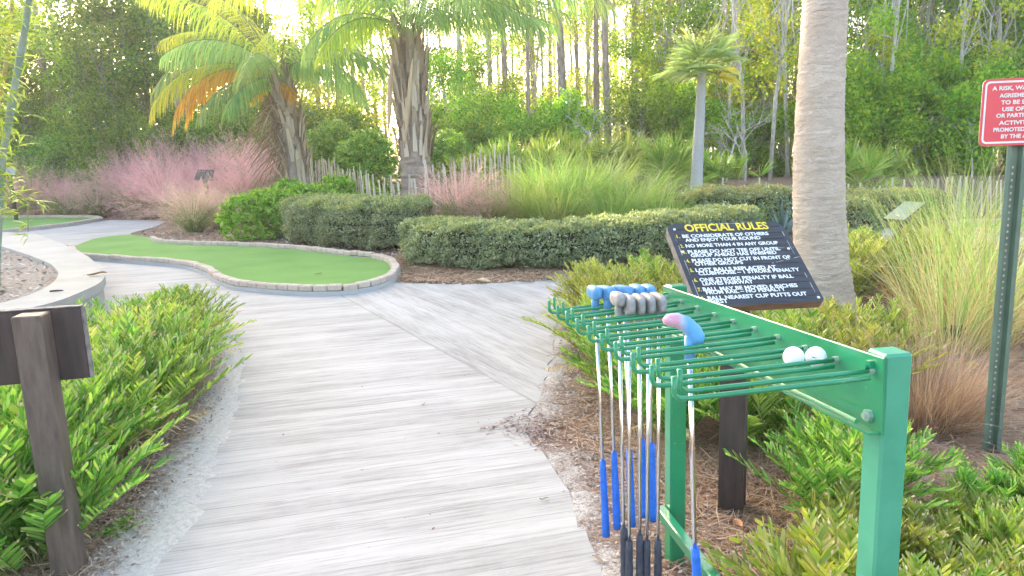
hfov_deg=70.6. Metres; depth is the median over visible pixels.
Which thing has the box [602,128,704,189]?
saw palmetto
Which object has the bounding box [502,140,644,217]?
cord grass clump
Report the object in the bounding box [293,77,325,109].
wood tree
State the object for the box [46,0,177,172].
wood tree
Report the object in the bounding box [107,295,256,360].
cycad clump
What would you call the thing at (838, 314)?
cycad clump
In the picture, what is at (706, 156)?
saw palmetto
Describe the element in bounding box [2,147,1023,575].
ground
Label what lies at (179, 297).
cycad clump
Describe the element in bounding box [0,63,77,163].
wood tree
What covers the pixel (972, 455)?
pine straw
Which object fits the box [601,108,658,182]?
bare shrub
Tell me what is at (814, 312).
cycad clump
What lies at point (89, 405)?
cycad clump
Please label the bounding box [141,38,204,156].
wood tree
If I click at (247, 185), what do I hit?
muhly clump
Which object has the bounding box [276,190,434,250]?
clipped hedge
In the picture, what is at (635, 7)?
pine tree
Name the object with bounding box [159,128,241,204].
muhly clump
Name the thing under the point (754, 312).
cycad clump
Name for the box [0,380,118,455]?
cycad clump
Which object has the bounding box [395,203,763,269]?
clipped hedge
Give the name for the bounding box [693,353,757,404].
cycad clump
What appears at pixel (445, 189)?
muhly clump
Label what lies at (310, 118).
wood shrub
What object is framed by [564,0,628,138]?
wood tree
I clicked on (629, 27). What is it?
wood tree
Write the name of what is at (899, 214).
hole sign
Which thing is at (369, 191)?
sand fence
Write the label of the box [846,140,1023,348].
tall grass clump
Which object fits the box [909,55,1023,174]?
wood shrub
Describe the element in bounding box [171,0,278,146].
wood tree
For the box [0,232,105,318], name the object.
planter wall
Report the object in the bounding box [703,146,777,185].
saw palmetto
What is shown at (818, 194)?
palm tree
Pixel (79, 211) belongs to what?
muhly clump
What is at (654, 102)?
wood shrub
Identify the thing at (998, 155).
wood tree
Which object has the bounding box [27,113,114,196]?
wood shrub
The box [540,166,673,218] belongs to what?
cord grass clump
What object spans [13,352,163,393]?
cycad clump
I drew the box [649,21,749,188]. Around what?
palm tree
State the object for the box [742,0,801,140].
wood tree
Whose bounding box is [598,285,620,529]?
putter
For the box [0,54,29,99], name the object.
wood tree
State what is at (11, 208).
muhly clump
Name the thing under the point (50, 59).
wood tree
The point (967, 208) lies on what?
tall grass clump
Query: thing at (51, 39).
wood tree
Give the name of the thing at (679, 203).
cord grass clump
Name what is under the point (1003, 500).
cycad clump
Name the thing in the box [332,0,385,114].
wood tree
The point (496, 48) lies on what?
wood tree
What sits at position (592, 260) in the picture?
cycad clump
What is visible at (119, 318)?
cycad clump
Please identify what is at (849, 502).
cycad clump
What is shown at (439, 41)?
wood tree
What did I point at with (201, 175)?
hole sign
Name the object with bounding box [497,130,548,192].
saw palmetto
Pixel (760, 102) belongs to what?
wood tree
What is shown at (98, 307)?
cycad clump
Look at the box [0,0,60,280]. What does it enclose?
bamboo
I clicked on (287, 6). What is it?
sky
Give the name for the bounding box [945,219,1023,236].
putting green
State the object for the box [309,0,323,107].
pine tree
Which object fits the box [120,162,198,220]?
muhly clump
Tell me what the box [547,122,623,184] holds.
saw palmetto
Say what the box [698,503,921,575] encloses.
cycad clump
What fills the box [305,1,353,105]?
wood tree
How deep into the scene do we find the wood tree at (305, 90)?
43.17 m
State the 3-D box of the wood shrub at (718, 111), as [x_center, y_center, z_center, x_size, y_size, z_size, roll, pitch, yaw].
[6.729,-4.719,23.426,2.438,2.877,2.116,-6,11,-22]
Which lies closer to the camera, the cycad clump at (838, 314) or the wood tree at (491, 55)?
the cycad clump at (838, 314)
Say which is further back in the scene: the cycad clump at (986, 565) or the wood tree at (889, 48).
the wood tree at (889, 48)
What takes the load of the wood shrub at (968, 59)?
on the ground
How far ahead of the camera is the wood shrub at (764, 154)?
23.10 m
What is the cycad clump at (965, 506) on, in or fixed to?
on the ground
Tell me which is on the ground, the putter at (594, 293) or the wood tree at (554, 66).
the wood tree at (554, 66)
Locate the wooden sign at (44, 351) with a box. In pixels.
[0,304,94,575]
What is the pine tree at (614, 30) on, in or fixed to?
on the ground
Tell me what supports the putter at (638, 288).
hanging from the club rack
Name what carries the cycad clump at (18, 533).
on the ground
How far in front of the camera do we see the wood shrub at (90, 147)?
26.48 m
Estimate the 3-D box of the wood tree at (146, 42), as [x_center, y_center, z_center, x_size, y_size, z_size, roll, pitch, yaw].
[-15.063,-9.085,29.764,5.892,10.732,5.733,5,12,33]
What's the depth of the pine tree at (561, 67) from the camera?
28.79 m
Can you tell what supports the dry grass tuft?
on the ground
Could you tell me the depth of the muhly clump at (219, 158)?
22.40 m
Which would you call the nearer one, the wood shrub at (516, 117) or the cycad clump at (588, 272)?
the cycad clump at (588, 272)
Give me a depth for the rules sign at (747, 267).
2.91 m
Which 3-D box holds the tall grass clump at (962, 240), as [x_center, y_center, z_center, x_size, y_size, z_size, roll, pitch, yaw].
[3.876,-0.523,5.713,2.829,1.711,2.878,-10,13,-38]
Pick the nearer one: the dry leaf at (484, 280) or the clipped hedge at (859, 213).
the dry leaf at (484, 280)
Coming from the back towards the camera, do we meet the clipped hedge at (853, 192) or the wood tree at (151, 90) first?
the wood tree at (151, 90)
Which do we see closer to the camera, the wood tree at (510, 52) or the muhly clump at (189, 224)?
the muhly clump at (189, 224)
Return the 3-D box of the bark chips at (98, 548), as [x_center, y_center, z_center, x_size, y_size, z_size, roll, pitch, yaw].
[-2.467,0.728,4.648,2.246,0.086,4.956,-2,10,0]
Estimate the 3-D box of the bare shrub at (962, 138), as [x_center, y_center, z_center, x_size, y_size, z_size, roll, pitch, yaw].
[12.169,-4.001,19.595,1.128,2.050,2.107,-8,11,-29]
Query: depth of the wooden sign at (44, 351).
2.54 m
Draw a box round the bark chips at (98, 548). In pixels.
[4,341,233,575]
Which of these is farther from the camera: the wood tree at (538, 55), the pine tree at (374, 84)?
the pine tree at (374, 84)
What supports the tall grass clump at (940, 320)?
on the ground
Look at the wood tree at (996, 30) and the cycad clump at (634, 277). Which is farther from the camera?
the wood tree at (996, 30)
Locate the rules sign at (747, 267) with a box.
[666,221,823,516]
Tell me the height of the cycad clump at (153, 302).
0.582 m
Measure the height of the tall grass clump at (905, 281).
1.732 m
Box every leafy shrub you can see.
[305,118,371,182]
[327,128,401,193]
[429,128,482,191]
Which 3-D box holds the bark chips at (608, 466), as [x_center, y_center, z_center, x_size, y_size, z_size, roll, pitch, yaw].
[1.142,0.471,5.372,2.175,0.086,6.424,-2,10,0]
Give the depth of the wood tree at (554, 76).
38.14 m
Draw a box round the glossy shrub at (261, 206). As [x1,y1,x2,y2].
[214,172,390,240]
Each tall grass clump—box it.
[809,150,1023,357]
[846,132,1023,326]
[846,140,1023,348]
[848,123,1023,327]
[850,132,1023,299]
[852,129,1023,279]
[870,147,1022,267]
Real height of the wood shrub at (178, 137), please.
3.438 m
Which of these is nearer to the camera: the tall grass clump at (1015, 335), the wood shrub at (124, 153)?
the tall grass clump at (1015, 335)
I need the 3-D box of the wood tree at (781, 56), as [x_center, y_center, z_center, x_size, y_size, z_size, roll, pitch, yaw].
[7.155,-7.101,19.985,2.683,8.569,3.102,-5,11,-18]
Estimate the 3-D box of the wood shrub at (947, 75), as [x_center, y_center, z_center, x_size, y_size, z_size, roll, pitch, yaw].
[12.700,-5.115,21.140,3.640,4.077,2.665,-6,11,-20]
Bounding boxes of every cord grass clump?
[452,155,572,219]
[478,139,607,207]
[479,159,618,220]
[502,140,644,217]
[537,142,665,204]
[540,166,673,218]
[555,152,712,214]
[592,170,728,212]
[713,190,788,221]
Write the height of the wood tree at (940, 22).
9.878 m
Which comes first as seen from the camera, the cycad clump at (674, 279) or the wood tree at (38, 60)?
the cycad clump at (674, 279)
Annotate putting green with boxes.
[2,215,102,232]
[67,235,400,295]
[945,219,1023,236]
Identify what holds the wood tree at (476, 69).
on the ground
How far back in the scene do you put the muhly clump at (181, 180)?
21.35 m
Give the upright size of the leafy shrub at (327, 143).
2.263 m
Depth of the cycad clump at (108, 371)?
3.46 m
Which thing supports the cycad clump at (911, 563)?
on the ground
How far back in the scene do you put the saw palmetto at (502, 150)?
17.44 m
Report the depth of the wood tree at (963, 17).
21.03 m
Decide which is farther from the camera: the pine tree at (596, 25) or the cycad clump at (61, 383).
the pine tree at (596, 25)
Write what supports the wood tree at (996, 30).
on the ground
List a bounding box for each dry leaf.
[83,271,106,275]
[475,278,491,282]
[592,555,604,563]
[732,518,742,528]
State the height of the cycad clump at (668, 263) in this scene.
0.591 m
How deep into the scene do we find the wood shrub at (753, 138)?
23.31 m
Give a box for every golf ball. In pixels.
[783,346,804,362]
[805,346,826,365]
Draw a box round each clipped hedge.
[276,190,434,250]
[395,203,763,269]
[673,181,792,225]
[845,194,885,236]
[846,186,956,226]
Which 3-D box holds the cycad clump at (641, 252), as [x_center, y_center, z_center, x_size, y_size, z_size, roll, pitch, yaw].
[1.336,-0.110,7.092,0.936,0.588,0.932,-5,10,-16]
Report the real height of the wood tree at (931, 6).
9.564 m
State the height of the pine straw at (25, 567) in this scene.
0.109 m
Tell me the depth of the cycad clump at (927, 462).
2.89 m
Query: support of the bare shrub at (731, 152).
on the ground
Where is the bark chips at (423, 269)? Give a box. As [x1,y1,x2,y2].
[398,258,673,283]
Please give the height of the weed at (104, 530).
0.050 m
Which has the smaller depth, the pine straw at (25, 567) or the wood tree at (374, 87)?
the pine straw at (25, 567)
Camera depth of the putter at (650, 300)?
2.23 m
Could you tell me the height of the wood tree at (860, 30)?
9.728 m
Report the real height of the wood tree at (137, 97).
8.704 m
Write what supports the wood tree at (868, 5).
on the ground
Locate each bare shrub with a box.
[559,84,613,172]
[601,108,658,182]
[692,81,777,180]
[715,97,770,182]
[929,105,979,176]
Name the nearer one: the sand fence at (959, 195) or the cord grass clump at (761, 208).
the cord grass clump at (761, 208)
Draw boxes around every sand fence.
[309,142,520,212]
[722,176,1003,216]
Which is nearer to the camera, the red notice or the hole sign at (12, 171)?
the red notice
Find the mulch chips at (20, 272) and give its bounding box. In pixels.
[0,251,56,301]
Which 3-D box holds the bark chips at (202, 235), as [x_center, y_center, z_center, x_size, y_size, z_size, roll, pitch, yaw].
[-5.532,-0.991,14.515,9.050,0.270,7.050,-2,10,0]
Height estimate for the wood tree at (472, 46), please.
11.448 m
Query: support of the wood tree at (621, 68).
on the ground
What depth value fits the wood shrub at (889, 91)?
20.87 m
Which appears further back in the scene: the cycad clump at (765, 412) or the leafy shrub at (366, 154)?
the leafy shrub at (366, 154)
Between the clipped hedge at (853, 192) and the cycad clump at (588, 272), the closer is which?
the cycad clump at (588, 272)
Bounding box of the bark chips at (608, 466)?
[527,320,982,575]
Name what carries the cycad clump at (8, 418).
on the ground
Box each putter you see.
[587,285,609,537]
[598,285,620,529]
[610,291,626,575]
[611,285,635,527]
[623,293,635,575]
[629,284,645,518]
[631,293,645,575]
[640,292,655,575]
[641,283,655,522]
[649,292,666,575]
[662,313,704,575]
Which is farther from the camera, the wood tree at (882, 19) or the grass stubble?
the wood tree at (882, 19)
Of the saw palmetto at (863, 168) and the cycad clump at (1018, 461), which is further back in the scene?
the saw palmetto at (863, 168)
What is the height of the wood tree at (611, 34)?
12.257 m
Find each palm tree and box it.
[134,0,390,192]
[207,0,618,202]
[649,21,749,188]
[792,0,857,314]
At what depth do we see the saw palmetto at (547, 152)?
16.58 m
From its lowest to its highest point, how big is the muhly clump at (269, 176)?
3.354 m
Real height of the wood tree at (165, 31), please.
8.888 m
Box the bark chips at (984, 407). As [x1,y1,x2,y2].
[753,310,1023,509]
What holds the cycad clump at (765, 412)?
on the ground
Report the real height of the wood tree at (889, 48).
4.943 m
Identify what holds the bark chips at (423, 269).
on the ground
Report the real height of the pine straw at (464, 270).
0.259 m
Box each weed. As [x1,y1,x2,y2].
[89,524,113,534]
[99,509,145,536]
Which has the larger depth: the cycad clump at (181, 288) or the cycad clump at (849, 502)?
the cycad clump at (181, 288)
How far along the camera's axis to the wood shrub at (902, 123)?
20.01 m
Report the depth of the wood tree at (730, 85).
23.30 m
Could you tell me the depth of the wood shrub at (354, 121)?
24.86 m
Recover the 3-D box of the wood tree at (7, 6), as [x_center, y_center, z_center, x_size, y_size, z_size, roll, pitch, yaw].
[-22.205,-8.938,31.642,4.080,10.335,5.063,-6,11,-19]
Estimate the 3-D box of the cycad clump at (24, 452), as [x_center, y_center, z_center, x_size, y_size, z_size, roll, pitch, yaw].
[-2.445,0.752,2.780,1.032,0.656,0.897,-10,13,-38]
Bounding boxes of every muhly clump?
[3,157,48,215]
[4,155,59,215]
[15,164,94,218]
[41,159,98,214]
[50,165,120,218]
[65,148,138,214]
[73,137,161,219]
[94,133,183,214]
[102,138,201,219]
[104,163,177,221]
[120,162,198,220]
[123,125,212,207]
[138,148,227,222]
[138,170,229,234]
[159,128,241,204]
[169,156,262,224]
[180,179,251,231]
[183,119,274,197]
[195,148,270,209]
[215,121,284,197]
[407,150,513,218]
[437,172,535,219]
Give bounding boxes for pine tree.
[32,2,58,143]
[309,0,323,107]
[329,1,342,111]
[368,14,385,175]
[484,28,494,172]
[501,14,513,98]
[525,5,531,151]
[528,0,540,124]
[534,1,552,136]
[550,0,580,172]
[574,15,582,132]
[593,0,601,143]
[600,0,629,129]
[601,0,619,142]
[621,0,637,137]
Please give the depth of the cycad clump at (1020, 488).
2.77 m
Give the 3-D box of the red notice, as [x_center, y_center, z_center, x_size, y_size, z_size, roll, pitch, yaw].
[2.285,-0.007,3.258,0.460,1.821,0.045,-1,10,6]
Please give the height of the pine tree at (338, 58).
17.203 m
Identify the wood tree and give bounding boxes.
[0,0,49,117]
[0,2,68,119]
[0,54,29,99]
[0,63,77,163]
[10,0,151,149]
[13,21,103,144]
[14,6,100,125]
[33,37,95,137]
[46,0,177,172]
[52,0,221,164]
[77,8,171,148]
[104,0,228,162]
[134,1,260,148]
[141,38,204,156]
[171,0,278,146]
[216,6,306,135]
[226,5,294,111]
[287,43,332,106]
[290,0,339,109]
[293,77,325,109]
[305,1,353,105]
[305,2,386,122]
[305,82,359,116]
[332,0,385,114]
[341,67,393,134]
[342,0,389,122]
[358,5,414,177]
[368,0,440,124]
[385,0,446,100]
[422,18,486,104]
[426,1,494,104]
[426,47,479,121]
[444,46,500,129]
[446,9,507,108]
[454,18,530,115]
[455,0,530,175]
[470,1,537,126]
[485,70,540,155]
[489,0,557,112]
[508,2,584,123]
[535,1,588,136]
[540,2,601,123]
[548,81,588,130]
[564,0,616,122]
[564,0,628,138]
[578,0,623,127]
[593,0,639,135]
[598,0,653,87]
[600,16,678,140]
[600,84,628,146]
[616,0,682,90]
[619,0,715,151]
[624,2,692,77]
[633,0,696,146]
[634,0,734,170]
[664,0,788,152]
[669,0,787,137]
[675,0,760,146]
[689,18,768,136]
[691,0,800,179]
[712,0,801,142]
[724,0,799,180]
[728,0,800,169]
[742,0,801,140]
[742,35,798,142]
[757,0,801,160]
[758,0,853,176]
[846,0,922,172]
[846,0,929,132]
[846,0,938,148]
[846,23,914,142]
[847,0,950,139]
[865,0,987,163]
[895,0,1008,70]
[915,0,1023,125]
[929,0,1023,171]
[937,1,1022,124]
[949,0,1023,167]
[959,0,1023,57]
[969,44,1002,161]
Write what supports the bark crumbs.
on the path at (469, 486)
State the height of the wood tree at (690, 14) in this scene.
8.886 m
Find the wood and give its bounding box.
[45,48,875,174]
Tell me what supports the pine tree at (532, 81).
on the ground
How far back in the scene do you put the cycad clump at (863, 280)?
6.81 m
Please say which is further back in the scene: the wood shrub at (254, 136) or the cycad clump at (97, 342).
the wood shrub at (254, 136)
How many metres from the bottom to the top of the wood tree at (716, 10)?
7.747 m
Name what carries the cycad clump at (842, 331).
on the ground
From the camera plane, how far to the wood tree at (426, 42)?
34.18 m
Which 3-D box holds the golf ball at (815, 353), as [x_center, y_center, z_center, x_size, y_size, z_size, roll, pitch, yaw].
[0.632,0.143,1.504,0.043,0.043,0.042,-2,10,0]
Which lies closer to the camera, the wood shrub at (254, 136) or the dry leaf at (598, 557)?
the dry leaf at (598, 557)
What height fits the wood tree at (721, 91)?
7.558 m
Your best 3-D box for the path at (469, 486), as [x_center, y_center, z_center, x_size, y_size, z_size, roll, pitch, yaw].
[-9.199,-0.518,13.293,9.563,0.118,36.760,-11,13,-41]
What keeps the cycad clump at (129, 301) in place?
on the ground
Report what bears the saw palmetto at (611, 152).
on the ground
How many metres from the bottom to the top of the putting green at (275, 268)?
0.169 m
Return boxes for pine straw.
[0,354,219,575]
[393,251,673,283]
[529,338,1023,575]
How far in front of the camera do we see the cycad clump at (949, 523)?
2.38 m
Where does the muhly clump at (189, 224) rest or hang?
on the ground
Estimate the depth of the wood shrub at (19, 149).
27.19 m
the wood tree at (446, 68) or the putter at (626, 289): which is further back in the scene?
the wood tree at (446, 68)
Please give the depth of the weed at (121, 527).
2.94 m
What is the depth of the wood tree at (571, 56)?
39.28 m
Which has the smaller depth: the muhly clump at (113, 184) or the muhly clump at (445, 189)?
the muhly clump at (445, 189)
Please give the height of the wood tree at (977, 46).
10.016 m
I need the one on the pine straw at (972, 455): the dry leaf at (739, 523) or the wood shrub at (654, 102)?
the dry leaf at (739, 523)
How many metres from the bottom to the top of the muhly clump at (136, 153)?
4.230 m
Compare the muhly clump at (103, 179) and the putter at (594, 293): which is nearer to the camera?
the putter at (594, 293)
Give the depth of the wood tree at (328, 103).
32.69 m
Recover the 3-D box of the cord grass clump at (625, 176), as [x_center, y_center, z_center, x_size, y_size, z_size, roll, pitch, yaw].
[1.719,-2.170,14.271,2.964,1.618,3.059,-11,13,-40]
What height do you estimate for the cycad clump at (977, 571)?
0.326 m
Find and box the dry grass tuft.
[808,313,1023,454]
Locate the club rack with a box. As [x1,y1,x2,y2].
[547,283,911,575]
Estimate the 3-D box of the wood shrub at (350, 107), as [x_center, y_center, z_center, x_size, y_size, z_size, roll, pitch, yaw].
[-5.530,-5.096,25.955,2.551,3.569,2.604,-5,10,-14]
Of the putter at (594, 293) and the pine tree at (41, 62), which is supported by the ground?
the pine tree at (41, 62)
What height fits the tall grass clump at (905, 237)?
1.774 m
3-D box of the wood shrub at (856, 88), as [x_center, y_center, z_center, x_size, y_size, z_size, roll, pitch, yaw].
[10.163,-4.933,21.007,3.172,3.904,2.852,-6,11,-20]
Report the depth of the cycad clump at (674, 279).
5.84 m
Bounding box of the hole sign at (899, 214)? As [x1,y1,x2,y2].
[883,202,925,235]
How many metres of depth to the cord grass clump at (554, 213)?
12.20 m
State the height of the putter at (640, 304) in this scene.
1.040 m
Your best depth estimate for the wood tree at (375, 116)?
36.94 m
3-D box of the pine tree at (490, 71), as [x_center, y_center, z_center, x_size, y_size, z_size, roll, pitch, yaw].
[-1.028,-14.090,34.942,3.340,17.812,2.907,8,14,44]
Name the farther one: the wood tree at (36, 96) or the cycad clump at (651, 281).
the wood tree at (36, 96)
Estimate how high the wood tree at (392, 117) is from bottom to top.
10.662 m
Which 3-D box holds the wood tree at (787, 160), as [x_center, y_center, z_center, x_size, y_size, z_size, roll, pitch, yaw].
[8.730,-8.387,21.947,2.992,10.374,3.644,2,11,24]
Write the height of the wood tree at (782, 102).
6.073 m
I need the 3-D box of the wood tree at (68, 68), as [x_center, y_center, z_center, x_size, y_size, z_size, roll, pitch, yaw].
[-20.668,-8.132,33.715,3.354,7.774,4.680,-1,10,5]
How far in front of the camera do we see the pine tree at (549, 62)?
42.24 m
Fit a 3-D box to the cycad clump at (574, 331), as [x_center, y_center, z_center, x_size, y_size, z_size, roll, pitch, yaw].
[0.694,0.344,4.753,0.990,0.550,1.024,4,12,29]
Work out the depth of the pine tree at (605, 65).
25.98 m
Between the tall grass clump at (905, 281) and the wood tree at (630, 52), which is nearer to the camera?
the tall grass clump at (905, 281)
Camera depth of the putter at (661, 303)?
2.24 m
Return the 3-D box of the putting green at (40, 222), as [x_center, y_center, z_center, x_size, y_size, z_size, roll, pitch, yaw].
[-15.478,-2.159,23.217,3.679,0.160,9.882,-9,12,-36]
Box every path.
[15,220,600,575]
[881,226,1023,244]
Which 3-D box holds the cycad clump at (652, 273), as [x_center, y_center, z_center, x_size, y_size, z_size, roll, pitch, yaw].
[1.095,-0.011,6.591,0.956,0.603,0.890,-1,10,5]
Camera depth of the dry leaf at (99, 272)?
7.88 m
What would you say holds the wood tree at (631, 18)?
on the ground
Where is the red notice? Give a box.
[978,78,1023,454]
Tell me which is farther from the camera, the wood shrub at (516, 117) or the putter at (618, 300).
the wood shrub at (516, 117)
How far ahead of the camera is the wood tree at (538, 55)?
31.51 m
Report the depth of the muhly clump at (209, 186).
20.12 m
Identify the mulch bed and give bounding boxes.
[0,249,57,302]
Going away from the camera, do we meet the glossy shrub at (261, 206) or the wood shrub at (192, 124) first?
the glossy shrub at (261, 206)
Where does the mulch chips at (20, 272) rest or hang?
on the mulch bed
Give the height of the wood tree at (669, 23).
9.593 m
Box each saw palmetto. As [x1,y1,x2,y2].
[431,147,490,192]
[458,131,551,193]
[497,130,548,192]
[519,130,585,189]
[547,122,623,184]
[573,125,659,193]
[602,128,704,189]
[623,124,720,194]
[650,135,711,193]
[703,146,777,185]
[845,136,902,189]
[846,137,919,188]
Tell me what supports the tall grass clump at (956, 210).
on the ground
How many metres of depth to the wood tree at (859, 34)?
28.50 m
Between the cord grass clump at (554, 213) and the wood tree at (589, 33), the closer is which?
the cord grass clump at (554, 213)
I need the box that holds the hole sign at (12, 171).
[6,167,18,219]
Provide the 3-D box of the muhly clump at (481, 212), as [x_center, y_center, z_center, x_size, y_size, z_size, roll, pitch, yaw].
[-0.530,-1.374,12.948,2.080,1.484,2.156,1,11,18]
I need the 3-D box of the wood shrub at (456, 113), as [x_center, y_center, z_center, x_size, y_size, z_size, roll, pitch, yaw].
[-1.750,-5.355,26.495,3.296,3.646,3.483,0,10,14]
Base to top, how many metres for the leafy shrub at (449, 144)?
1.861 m
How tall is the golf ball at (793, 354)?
0.043 m
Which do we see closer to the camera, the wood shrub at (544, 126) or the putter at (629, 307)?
the putter at (629, 307)
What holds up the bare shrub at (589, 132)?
on the ground
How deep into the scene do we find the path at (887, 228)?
12.01 m
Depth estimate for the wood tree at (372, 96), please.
36.17 m
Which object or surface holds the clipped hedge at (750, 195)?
on the ground
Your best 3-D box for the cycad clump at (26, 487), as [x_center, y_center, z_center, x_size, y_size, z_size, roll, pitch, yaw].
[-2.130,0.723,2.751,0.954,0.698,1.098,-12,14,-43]
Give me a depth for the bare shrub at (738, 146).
20.48 m
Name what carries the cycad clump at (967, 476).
on the ground
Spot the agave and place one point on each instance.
(783, 223)
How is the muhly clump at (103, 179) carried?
on the ground
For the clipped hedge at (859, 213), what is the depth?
10.71 m
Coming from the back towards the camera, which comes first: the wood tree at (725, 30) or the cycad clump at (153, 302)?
the wood tree at (725, 30)
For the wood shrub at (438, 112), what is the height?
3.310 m
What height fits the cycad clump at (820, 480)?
0.449 m
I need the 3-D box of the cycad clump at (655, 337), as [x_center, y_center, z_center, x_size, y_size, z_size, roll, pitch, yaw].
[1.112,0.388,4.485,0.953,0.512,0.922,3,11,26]
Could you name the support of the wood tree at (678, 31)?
on the ground
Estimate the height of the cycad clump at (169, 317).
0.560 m
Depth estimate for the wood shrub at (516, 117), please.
25.95 m
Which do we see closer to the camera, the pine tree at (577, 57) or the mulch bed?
the mulch bed
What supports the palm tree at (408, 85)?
on the ground
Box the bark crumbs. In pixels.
[182,296,563,550]
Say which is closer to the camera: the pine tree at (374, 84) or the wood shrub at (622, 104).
the wood shrub at (622, 104)
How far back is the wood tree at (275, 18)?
37.65 m
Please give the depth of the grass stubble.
3.56 m
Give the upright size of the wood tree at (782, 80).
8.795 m
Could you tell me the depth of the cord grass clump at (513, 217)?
12.70 m
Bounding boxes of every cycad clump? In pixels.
[0,347,213,473]
[0,375,189,510]
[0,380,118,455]
[0,384,145,447]
[0,388,110,520]
[0,414,30,457]
[0,415,176,575]
[0,441,110,557]
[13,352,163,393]
[16,323,251,445]
[74,295,140,337]
[74,321,189,387]
[87,304,244,357]
[90,282,207,319]
[92,309,189,396]
[94,304,244,394]
[102,290,220,326]
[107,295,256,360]
[135,290,237,331]
[136,302,244,364]
[142,281,245,329]
[519,283,624,353]
[541,259,642,306]
[543,301,654,371]
[546,255,631,292]
[550,262,662,311]
[557,323,664,400]
[574,345,719,449]
[600,252,681,289]
[606,246,677,276]
[627,253,678,276]
[628,277,682,292]
[635,317,708,357]
[640,262,762,311]
[652,271,679,289]
[687,361,833,454]
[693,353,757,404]
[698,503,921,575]
[723,419,960,525]
[750,309,783,317]
[751,308,847,342]
[760,308,837,340]
[764,476,967,573]
[766,295,908,347]
[767,398,967,516]
[776,549,967,575]
[805,312,979,377]
[823,293,933,349]
[837,498,991,575]
[847,222,888,246]
[848,232,921,300]
[850,233,950,296]
[879,221,963,294]
[904,478,1023,554]
[910,527,1023,575]
[912,459,1023,512]
[921,559,1006,575]
[922,563,1023,575]
[924,223,996,268]
[924,494,1023,571]
[974,466,1023,504]
[983,439,1023,476]
[997,491,1022,521]
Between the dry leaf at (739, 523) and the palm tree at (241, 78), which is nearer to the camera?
the dry leaf at (739, 523)
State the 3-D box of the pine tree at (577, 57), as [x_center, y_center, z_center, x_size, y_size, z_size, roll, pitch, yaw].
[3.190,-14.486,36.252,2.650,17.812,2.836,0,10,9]
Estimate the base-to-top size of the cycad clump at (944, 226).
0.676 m
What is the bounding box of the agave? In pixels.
[767,199,792,233]
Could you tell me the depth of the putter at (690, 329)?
1.74 m
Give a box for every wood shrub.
[0,103,52,153]
[0,131,38,214]
[14,128,103,206]
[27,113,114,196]
[56,119,138,198]
[85,139,166,185]
[126,119,196,181]
[175,103,241,183]
[206,95,277,186]
[225,109,308,184]
[261,101,338,183]
[305,110,383,166]
[329,95,388,145]
[428,97,472,186]
[436,89,497,154]
[458,86,521,184]
[486,88,536,169]
[511,94,575,176]
[541,87,618,179]
[595,84,685,178]
[624,77,693,178]
[664,81,750,177]
[685,97,758,178]
[719,106,791,177]
[748,100,795,176]
[844,46,909,174]
[845,62,937,173]
[870,62,966,174]
[874,44,1001,170]
[901,39,989,172]
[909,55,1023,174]
[950,42,1023,173]
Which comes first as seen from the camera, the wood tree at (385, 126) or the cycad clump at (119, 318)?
the cycad clump at (119, 318)
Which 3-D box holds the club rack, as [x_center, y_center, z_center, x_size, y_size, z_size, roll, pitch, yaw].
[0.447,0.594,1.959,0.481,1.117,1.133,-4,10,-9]
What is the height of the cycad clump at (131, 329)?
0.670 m
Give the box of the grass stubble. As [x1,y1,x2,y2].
[814,387,1023,481]
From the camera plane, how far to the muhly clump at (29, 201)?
25.73 m
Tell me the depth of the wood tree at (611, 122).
40.65 m
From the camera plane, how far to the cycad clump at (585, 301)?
5.36 m
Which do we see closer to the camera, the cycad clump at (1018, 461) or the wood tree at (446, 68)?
the cycad clump at (1018, 461)
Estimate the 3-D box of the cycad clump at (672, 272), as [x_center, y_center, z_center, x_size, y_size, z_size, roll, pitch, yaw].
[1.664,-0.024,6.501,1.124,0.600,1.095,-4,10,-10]
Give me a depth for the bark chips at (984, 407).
3.79 m
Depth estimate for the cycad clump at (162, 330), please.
4.68 m
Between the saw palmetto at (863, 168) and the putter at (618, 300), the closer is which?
the putter at (618, 300)
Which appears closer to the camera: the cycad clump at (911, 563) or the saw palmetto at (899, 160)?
the cycad clump at (911, 563)
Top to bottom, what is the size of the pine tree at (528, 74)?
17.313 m
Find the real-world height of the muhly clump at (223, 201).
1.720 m
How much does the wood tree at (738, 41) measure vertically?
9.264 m
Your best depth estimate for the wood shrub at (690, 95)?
24.29 m
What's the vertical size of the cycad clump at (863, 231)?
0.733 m
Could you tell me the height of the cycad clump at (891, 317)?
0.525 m
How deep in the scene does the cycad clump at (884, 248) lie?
7.08 m
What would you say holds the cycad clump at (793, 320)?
on the ground
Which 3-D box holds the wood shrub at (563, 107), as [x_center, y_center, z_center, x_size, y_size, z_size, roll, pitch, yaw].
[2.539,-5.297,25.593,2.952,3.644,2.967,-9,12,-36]
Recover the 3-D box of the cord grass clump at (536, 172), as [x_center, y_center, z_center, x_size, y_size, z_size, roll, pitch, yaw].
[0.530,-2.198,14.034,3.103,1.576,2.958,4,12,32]
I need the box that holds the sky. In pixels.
[3,0,1006,159]
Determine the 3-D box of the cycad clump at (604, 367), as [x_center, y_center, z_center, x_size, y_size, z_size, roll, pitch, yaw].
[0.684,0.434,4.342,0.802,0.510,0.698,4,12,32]
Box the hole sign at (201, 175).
[194,170,214,208]
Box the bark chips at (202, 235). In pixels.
[134,227,402,256]
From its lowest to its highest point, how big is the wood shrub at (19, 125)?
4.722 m
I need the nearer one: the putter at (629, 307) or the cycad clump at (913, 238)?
the putter at (629, 307)
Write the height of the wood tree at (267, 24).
7.778 m
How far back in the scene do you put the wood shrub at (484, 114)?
24.61 m
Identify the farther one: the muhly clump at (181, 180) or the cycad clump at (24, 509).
the muhly clump at (181, 180)

